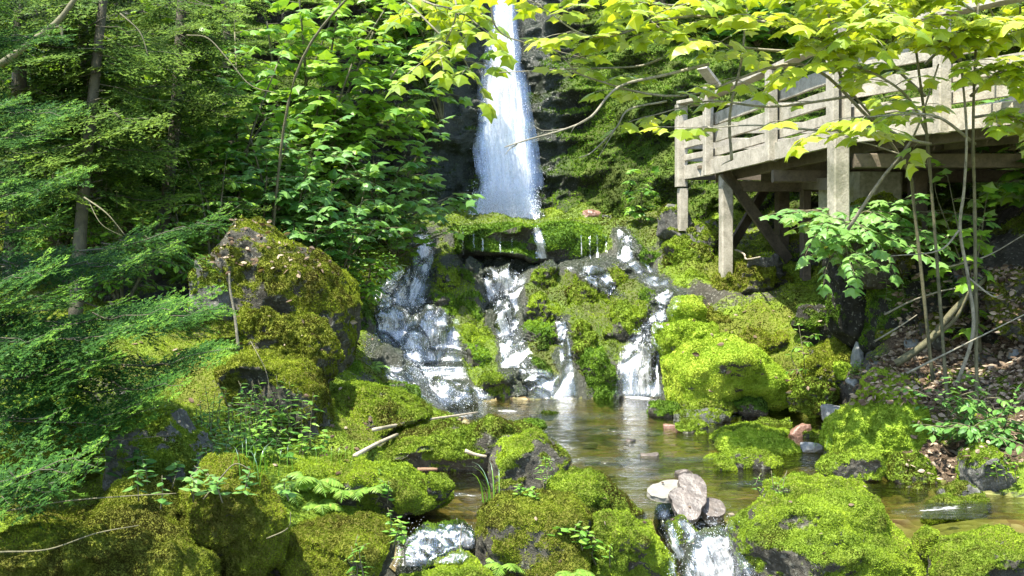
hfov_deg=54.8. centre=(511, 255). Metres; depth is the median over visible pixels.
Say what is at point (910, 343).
bank stone
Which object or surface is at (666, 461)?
pebble
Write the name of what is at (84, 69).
hemlock tree
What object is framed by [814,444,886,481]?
boulder
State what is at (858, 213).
dead branch
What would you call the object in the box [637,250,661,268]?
boulder
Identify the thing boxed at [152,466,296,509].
herb
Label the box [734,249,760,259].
fallen stick
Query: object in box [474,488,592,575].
boulder
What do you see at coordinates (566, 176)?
cliff
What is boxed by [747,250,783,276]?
boulder
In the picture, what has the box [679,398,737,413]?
boulder
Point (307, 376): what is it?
boulder
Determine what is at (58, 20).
dead branch
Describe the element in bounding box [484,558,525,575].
fern
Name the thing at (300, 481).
fern
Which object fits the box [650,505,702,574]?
cascade
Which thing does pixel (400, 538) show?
herb
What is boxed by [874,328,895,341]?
bank stone
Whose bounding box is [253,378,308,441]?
herb
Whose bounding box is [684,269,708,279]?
boulder
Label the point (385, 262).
herb
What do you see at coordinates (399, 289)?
cascade rock
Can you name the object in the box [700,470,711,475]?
pebble
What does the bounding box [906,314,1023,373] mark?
dead branch
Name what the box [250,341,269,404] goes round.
dead branch
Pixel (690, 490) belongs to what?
flat stone
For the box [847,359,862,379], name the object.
herb
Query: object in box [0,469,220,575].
boulder
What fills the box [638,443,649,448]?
pebble
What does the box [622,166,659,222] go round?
leafy shrub
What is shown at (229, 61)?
dead branch
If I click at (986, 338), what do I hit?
bank stone
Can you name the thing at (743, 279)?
boulder
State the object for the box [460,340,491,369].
cascade rock
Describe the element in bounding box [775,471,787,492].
herb
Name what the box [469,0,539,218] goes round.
waterfall
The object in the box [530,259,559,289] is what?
cascade rock
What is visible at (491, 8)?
dead branch
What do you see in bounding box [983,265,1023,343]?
boulder
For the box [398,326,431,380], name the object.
cascade
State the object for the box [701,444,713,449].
pebble
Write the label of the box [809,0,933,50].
leafy shrub
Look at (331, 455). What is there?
grass tuft
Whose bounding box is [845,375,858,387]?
bank stone
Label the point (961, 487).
boulder
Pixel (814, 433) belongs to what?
stone
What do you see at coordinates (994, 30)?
overhanging maple
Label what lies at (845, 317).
boulder
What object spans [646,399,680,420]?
boulder
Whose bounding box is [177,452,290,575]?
boulder
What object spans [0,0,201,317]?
hemlock tree
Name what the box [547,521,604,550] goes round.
herb
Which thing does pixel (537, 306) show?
cascade rock
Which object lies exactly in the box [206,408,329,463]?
herb
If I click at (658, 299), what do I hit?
cascade rock
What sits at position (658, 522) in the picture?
boulder
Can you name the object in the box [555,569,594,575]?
fern
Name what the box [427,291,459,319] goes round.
cascade rock
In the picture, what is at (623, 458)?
pebble
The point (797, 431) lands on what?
stone
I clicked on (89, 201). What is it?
dead branch
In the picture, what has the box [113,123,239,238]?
leafy shrub
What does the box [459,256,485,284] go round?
cascade rock
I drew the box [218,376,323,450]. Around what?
herb
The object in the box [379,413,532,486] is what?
boulder
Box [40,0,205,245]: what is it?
hemlock tree
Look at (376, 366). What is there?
fern
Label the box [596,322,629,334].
grass tuft
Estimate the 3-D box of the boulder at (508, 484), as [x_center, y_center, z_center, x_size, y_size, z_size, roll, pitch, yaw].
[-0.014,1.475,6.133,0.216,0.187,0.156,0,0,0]
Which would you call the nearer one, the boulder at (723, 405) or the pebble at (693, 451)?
the pebble at (693, 451)
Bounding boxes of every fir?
[0,0,239,530]
[4,157,191,304]
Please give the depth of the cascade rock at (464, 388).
10.01 m
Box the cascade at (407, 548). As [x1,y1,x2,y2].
[391,521,425,568]
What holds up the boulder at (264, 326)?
on the ground
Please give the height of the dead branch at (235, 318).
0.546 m
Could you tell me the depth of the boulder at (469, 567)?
4.75 m
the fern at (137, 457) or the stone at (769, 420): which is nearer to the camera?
the fern at (137, 457)
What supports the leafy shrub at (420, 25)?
on the cliff
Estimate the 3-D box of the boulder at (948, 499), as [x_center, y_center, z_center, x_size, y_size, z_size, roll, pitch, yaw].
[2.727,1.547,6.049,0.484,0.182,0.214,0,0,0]
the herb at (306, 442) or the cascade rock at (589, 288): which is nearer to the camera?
the herb at (306, 442)
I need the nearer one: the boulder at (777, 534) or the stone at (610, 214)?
the boulder at (777, 534)
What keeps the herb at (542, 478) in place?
on the boulder at (590, 486)
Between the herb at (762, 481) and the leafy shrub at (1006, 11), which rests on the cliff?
the leafy shrub at (1006, 11)
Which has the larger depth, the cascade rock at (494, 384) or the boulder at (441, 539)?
the cascade rock at (494, 384)
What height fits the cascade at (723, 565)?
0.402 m
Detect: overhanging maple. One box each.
[272,0,517,226]
[470,0,934,383]
[717,0,1023,414]
[785,0,1023,409]
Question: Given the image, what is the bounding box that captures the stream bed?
[389,396,1023,575]
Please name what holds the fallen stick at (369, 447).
on the boulder at (442, 445)
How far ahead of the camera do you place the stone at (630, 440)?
8.00 m
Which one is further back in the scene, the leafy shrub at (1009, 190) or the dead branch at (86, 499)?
the leafy shrub at (1009, 190)
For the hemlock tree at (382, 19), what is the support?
on the cliff
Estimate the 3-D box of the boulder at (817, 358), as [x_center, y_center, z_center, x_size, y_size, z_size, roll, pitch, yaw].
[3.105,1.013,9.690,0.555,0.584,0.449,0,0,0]
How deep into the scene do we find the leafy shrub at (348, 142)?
11.68 m
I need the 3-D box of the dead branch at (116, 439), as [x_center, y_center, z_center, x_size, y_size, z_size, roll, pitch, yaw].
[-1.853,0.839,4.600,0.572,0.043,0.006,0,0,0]
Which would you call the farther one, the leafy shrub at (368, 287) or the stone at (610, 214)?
the stone at (610, 214)
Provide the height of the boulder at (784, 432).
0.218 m
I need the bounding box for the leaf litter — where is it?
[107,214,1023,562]
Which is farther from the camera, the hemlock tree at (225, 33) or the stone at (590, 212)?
the stone at (590, 212)
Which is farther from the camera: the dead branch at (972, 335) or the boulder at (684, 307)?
the boulder at (684, 307)
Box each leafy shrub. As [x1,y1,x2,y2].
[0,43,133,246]
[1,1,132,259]
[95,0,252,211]
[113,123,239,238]
[134,145,262,283]
[159,0,311,235]
[220,0,444,228]
[226,101,388,246]
[243,0,426,221]
[262,161,410,286]
[332,115,485,249]
[332,230,405,304]
[352,0,496,124]
[362,213,464,258]
[604,0,714,53]
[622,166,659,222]
[701,0,833,46]
[760,193,1001,298]
[785,323,822,376]
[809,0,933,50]
[897,374,1023,454]
[925,158,1001,358]
[944,1,1023,58]
[967,96,1023,207]
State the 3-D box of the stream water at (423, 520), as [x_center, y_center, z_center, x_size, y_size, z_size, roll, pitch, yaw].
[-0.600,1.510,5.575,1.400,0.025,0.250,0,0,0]
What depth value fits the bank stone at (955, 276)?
8.85 m
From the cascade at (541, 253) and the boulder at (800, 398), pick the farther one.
the cascade at (541, 253)
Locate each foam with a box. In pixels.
[626,396,648,399]
[920,507,969,510]
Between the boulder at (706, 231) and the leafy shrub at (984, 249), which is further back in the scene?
the boulder at (706, 231)
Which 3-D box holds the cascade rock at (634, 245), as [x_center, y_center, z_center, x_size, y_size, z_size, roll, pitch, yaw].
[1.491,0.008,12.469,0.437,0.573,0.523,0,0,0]
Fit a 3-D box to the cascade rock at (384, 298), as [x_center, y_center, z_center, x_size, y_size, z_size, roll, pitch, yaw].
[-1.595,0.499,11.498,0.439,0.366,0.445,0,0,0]
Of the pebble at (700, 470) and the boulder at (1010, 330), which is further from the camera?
the boulder at (1010, 330)
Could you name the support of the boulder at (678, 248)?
on the ground
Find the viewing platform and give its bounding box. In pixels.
[675,0,1023,280]
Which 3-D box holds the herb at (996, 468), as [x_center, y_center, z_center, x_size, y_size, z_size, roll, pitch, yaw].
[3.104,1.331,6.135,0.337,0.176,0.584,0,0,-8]
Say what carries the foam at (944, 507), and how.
on the pool water at (581, 434)
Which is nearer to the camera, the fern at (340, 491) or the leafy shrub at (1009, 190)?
the fern at (340, 491)
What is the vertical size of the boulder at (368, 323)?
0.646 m
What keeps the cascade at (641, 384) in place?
on the ground
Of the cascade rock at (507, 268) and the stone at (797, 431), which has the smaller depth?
the stone at (797, 431)
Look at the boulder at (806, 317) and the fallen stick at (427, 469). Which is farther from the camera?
the boulder at (806, 317)
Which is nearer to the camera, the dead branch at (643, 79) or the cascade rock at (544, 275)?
the dead branch at (643, 79)
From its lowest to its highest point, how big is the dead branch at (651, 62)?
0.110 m
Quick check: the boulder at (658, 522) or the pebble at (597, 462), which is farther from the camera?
the pebble at (597, 462)
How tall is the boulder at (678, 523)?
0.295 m
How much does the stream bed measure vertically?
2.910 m
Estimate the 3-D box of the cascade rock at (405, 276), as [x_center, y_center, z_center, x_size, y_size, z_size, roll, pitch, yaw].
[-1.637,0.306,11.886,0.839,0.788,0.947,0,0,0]
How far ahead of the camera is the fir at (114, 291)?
8.69 m
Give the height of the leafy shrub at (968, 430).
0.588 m
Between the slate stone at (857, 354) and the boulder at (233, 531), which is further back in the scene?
the slate stone at (857, 354)
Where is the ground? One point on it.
(452, 364)
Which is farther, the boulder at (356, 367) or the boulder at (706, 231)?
the boulder at (706, 231)
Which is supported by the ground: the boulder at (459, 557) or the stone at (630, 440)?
the boulder at (459, 557)
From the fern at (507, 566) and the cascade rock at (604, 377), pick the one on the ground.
the cascade rock at (604, 377)
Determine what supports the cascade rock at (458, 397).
on the ground
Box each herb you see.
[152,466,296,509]
[165,387,251,446]
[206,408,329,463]
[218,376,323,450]
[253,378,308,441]
[294,435,319,454]
[336,249,422,268]
[344,533,416,575]
[348,225,404,252]
[375,469,394,503]
[382,509,409,549]
[513,483,539,498]
[535,454,552,488]
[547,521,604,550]
[589,536,612,566]
[752,471,778,495]
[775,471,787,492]
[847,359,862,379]
[879,271,983,302]
[983,451,1020,482]
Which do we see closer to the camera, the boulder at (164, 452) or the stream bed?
the boulder at (164, 452)
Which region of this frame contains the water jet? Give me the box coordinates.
[459,524,461,548]
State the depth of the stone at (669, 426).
8.59 m
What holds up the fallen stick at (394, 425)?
on the boulder at (379, 404)
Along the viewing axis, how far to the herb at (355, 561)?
4.47 m
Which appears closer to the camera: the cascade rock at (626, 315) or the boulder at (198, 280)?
the boulder at (198, 280)
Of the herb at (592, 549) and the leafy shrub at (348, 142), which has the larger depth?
the leafy shrub at (348, 142)
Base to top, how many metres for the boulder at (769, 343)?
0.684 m
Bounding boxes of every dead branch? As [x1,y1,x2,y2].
[0,0,76,67]
[0,525,138,552]
[1,493,175,512]
[53,431,175,439]
[84,197,125,235]
[119,13,147,54]
[186,34,276,93]
[218,463,250,479]
[228,273,239,347]
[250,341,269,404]
[266,512,290,538]
[490,7,586,58]
[499,58,661,72]
[505,62,709,154]
[579,100,666,159]
[722,6,747,164]
[846,64,938,229]
[874,315,916,341]
[884,288,996,314]
[892,58,1002,384]
[893,276,986,366]
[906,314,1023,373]
[949,234,1023,266]
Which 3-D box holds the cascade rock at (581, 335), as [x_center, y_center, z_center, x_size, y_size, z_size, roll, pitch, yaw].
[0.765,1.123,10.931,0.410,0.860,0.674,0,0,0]
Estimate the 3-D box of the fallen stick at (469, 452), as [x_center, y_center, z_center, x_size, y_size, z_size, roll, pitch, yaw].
[-0.252,1.363,6.816,0.155,0.066,0.026,0,0,-7]
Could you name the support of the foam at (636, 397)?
on the pool water at (581, 434)
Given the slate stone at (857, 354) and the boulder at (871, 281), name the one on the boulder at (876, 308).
the boulder at (871, 281)
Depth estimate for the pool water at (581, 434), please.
7.52 m
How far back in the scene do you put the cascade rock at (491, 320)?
11.69 m
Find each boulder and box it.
[0,396,113,489]
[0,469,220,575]
[100,407,213,490]
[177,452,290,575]
[187,254,233,322]
[210,215,362,373]
[213,348,336,439]
[236,305,345,383]
[267,510,399,575]
[282,451,454,517]
[331,379,433,437]
[348,360,363,376]
[360,298,376,335]
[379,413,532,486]
[395,519,475,575]
[398,559,494,575]
[425,471,455,500]
[434,547,479,567]
[447,219,608,263]
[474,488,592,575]
[487,425,571,490]
[494,478,524,493]
[515,417,546,429]
[544,465,646,519]
[588,508,678,575]
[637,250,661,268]
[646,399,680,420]
[651,317,719,356]
[653,503,726,546]
[656,203,693,239]
[659,332,790,412]
[661,234,716,267]
[665,514,697,562]
[666,294,707,322]
[673,406,731,427]
[675,418,709,435]
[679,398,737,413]
[679,525,735,575]
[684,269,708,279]
[685,218,718,248]
[702,452,716,466]
[706,305,739,323]
[707,257,794,294]
[709,420,789,441]
[713,445,783,483]
[713,460,737,477]
[714,425,803,468]
[725,471,926,575]
[733,396,769,417]
[738,325,789,355]
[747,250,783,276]
[785,375,840,418]
[790,299,833,344]
[799,337,851,376]
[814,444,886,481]
[815,346,851,383]
[818,367,933,460]
[821,190,923,289]
[821,258,866,346]
[832,360,851,382]
[858,242,955,352]
[883,450,941,491]
[910,524,939,567]
[916,296,971,350]
[919,492,991,525]
[925,523,1023,575]
[927,367,984,381]
[934,479,984,495]
[955,441,1019,491]
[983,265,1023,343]
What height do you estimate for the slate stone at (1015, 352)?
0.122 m
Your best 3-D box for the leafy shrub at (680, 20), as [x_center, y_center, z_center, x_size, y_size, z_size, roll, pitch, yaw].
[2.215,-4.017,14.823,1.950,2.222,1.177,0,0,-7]
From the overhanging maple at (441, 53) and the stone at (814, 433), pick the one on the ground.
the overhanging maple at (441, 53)
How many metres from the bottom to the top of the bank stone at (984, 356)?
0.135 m
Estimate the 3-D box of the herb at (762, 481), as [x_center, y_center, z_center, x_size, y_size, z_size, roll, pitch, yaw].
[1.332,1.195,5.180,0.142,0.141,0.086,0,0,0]
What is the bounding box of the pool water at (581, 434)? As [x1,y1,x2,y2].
[395,397,1023,519]
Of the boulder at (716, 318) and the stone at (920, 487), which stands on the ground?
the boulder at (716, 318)
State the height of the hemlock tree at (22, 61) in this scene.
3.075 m
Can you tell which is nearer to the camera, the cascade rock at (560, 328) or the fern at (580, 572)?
the fern at (580, 572)
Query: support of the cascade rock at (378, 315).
on the ground
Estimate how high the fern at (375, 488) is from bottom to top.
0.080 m
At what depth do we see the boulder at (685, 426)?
8.39 m
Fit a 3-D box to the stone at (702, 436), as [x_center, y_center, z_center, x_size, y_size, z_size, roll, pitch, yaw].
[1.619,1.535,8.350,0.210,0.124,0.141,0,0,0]
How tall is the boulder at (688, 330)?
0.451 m
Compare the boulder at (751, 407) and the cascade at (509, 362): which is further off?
the cascade at (509, 362)
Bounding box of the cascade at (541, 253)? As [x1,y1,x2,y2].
[533,228,546,258]
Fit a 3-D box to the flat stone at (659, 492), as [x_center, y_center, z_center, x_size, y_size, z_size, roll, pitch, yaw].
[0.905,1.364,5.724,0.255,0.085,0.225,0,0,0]
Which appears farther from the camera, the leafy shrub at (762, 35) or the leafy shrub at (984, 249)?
the leafy shrub at (762, 35)
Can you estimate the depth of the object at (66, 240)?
10.49 m
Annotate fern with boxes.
[81,432,238,500]
[271,483,314,505]
[283,471,344,496]
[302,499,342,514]
[315,485,373,501]
[345,484,391,498]
[370,361,390,373]
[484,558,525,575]
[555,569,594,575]
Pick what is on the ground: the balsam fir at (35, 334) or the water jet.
the balsam fir at (35, 334)
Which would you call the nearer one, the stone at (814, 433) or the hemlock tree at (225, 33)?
the stone at (814, 433)
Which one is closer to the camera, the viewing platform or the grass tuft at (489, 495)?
the grass tuft at (489, 495)
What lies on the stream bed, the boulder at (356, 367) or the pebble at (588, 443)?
the pebble at (588, 443)
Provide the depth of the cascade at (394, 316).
11.15 m
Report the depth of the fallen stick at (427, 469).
6.39 m
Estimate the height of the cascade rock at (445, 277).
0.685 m
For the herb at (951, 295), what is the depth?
8.48 m
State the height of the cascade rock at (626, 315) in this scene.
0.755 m
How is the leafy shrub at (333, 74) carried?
on the ground
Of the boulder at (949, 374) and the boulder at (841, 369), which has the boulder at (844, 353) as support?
the boulder at (841, 369)
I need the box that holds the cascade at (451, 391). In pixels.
[399,370,491,415]
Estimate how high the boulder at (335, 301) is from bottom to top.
1.524 m
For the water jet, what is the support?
in the cascade
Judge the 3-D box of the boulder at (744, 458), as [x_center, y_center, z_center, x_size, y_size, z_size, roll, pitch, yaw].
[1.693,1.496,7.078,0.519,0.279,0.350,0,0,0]
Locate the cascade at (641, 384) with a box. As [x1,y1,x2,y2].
[622,308,665,394]
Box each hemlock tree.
[0,0,148,288]
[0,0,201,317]
[0,0,203,297]
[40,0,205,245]
[99,0,273,282]
[190,0,284,154]
[328,0,479,47]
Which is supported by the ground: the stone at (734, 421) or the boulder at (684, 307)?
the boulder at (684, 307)
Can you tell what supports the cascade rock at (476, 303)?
on the ground
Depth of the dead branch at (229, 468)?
4.00 m
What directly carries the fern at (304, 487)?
on the ground
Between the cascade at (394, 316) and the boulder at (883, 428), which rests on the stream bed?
the boulder at (883, 428)
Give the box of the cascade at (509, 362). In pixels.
[484,273,515,365]
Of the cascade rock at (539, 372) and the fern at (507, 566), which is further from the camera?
the cascade rock at (539, 372)
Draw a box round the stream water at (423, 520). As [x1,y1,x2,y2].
[393,515,476,531]
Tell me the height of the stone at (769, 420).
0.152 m
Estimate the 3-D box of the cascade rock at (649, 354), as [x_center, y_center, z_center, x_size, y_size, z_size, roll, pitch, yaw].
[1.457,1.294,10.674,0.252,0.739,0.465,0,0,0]
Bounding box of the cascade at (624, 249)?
[619,231,630,261]
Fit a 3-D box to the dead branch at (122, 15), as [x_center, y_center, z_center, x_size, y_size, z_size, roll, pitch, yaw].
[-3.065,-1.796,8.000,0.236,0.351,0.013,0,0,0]
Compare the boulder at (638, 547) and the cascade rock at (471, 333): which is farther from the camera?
the cascade rock at (471, 333)
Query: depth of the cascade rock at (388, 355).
9.40 m
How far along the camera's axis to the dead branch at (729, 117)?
7.02 m
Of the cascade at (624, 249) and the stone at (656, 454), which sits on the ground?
the cascade at (624, 249)
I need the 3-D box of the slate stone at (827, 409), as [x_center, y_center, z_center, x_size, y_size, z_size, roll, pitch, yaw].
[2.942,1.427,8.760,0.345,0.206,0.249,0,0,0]
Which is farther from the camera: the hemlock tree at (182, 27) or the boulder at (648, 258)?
the boulder at (648, 258)
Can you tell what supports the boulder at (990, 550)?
on the ground
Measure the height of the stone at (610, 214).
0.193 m
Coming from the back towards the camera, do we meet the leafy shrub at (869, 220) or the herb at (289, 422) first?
the leafy shrub at (869, 220)
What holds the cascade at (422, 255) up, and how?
on the ground
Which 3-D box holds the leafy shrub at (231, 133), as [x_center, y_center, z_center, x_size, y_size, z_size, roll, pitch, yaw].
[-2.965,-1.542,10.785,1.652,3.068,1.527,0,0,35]
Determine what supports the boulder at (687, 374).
on the stream bed
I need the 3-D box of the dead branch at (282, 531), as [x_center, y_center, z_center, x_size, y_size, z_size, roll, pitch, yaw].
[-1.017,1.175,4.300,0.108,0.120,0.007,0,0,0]
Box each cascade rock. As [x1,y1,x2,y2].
[348,250,410,297]
[369,285,392,307]
[371,342,405,380]
[374,307,404,332]
[380,381,421,397]
[395,281,407,298]
[404,328,428,350]
[417,304,452,344]
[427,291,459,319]
[429,262,460,292]
[430,378,479,418]
[455,385,472,393]
[457,290,488,321]
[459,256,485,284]
[460,322,495,345]
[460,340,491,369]
[476,370,515,398]
[483,262,517,294]
[483,299,513,338]
[502,385,527,401]
[513,319,557,350]
[515,356,555,389]
[522,291,560,323]
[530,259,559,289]
[550,320,567,344]
[564,275,610,304]
[564,318,598,360]
[573,256,645,293]
[574,344,622,406]
[602,299,656,342]
[614,234,647,260]
[638,287,677,317]
[638,341,657,396]
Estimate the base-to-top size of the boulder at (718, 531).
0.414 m
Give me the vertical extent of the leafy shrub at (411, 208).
1.652 m
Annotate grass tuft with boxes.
[198,437,334,485]
[306,436,360,472]
[468,463,499,501]
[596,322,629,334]
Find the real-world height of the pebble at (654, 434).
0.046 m
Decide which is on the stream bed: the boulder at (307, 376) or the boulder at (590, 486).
the boulder at (590, 486)
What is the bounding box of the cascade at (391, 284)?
[378,267,416,297]
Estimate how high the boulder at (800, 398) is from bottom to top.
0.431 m
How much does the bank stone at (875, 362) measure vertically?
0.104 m
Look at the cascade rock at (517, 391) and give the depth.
10.42 m
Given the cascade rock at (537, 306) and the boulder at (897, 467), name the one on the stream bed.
the boulder at (897, 467)
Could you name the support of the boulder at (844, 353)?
on the ground
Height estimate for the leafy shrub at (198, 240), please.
1.556 m
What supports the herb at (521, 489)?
on the boulder at (509, 528)
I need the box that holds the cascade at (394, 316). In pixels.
[378,293,455,375]
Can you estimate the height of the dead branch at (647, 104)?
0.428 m
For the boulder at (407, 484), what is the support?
on the ground
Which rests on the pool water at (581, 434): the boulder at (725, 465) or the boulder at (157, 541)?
the boulder at (725, 465)
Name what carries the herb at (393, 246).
on the cascade rock at (405, 276)
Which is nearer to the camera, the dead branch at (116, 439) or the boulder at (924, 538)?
the dead branch at (116, 439)
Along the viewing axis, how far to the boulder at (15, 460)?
5.15 m
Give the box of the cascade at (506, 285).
[491,266,529,367]
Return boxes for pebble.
[581,442,597,447]
[584,459,600,464]
[615,456,629,460]
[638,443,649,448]
[646,432,659,436]
[663,459,674,463]
[685,447,695,452]
[688,467,703,472]
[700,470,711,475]
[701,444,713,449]
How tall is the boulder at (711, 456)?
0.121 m
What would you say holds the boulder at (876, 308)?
on the ground
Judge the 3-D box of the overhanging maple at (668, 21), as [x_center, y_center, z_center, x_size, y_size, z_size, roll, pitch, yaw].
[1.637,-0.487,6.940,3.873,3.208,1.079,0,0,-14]
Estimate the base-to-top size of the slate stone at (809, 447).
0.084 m
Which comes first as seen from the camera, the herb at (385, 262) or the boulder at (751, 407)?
the boulder at (751, 407)
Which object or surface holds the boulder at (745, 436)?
on the stream bed
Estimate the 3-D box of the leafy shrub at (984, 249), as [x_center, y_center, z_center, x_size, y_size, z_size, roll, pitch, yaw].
[3.700,0.024,8.078,0.679,1.667,0.776,0,0,0]
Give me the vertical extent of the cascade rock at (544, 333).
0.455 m
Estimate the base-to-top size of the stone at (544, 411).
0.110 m
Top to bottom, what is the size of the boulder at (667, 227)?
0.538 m
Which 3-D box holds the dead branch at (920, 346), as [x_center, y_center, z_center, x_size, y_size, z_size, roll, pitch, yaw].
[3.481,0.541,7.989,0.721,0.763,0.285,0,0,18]
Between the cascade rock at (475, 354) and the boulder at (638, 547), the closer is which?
the boulder at (638, 547)
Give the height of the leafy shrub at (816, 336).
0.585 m
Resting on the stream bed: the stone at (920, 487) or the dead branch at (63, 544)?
the stone at (920, 487)
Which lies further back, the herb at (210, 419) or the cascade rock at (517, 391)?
the cascade rock at (517, 391)
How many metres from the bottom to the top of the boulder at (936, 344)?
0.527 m
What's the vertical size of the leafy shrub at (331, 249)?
1.657 m
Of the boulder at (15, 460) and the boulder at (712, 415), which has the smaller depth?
the boulder at (15, 460)
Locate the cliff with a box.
[0,0,1023,261]
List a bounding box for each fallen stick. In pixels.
[353,433,398,456]
[372,411,478,431]
[418,467,436,470]
[464,449,486,457]
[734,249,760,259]
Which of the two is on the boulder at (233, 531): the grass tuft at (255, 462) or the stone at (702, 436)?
the grass tuft at (255, 462)
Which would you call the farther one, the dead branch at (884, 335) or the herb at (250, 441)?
the dead branch at (884, 335)
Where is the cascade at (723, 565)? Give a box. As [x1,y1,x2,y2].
[672,505,766,575]
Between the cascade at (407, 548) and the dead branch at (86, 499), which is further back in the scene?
the cascade at (407, 548)
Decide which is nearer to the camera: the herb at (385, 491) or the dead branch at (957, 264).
the herb at (385, 491)
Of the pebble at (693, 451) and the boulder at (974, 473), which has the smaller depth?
the boulder at (974, 473)
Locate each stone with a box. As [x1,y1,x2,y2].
[539,409,559,420]
[582,209,600,216]
[602,212,612,217]
[624,438,635,447]
[640,452,658,461]
[647,480,677,502]
[663,424,684,437]
[668,473,706,524]
[674,469,692,476]
[690,430,712,444]
[700,498,725,524]
[715,415,746,428]
[755,416,792,428]
[789,423,811,443]
[800,442,823,452]
[802,429,819,442]
[821,404,840,419]
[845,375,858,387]
[850,341,863,366]
[866,360,878,370]
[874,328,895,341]
[896,317,921,329]
[901,481,928,501]
[904,339,918,347]
[953,272,981,284]
[978,347,993,361]
[980,325,999,344]
[1008,349,1018,358]
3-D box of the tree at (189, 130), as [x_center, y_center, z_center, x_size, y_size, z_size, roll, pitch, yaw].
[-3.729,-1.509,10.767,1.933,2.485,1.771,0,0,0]
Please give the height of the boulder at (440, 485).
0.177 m
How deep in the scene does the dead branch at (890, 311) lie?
8.20 m
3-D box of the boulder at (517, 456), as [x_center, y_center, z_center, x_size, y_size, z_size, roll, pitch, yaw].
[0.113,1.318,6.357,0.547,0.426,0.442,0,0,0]
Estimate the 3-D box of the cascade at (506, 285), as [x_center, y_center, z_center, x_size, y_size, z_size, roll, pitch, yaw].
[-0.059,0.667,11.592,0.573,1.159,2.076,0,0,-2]
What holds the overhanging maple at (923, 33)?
on the ground
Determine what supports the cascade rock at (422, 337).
on the ground
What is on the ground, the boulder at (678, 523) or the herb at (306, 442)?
the herb at (306, 442)
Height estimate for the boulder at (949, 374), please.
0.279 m
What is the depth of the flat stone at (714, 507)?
5.58 m
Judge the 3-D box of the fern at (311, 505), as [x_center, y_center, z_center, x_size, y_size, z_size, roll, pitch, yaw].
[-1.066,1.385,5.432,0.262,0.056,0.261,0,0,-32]
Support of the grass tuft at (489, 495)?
on the boulder at (509, 528)
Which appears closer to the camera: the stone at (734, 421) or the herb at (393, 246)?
the stone at (734, 421)
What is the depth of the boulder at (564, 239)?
12.62 m
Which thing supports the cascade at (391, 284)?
on the ground
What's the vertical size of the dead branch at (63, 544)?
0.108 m
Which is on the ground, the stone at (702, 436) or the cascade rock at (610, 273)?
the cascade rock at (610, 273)
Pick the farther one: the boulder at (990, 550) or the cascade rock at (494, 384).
the cascade rock at (494, 384)
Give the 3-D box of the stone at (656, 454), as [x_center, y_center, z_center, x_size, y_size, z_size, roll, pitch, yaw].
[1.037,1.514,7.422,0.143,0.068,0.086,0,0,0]
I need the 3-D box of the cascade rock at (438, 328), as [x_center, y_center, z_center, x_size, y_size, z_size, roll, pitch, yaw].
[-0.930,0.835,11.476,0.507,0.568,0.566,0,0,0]
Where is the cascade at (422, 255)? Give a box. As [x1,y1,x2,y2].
[388,234,432,305]
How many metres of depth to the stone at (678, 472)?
6.70 m
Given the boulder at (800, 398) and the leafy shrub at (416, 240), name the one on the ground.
the leafy shrub at (416, 240)
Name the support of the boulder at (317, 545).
on the ground
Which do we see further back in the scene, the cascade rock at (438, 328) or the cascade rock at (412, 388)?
the cascade rock at (438, 328)
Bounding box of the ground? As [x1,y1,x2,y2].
[0,168,1023,575]
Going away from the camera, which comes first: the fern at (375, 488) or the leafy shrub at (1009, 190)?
the fern at (375, 488)

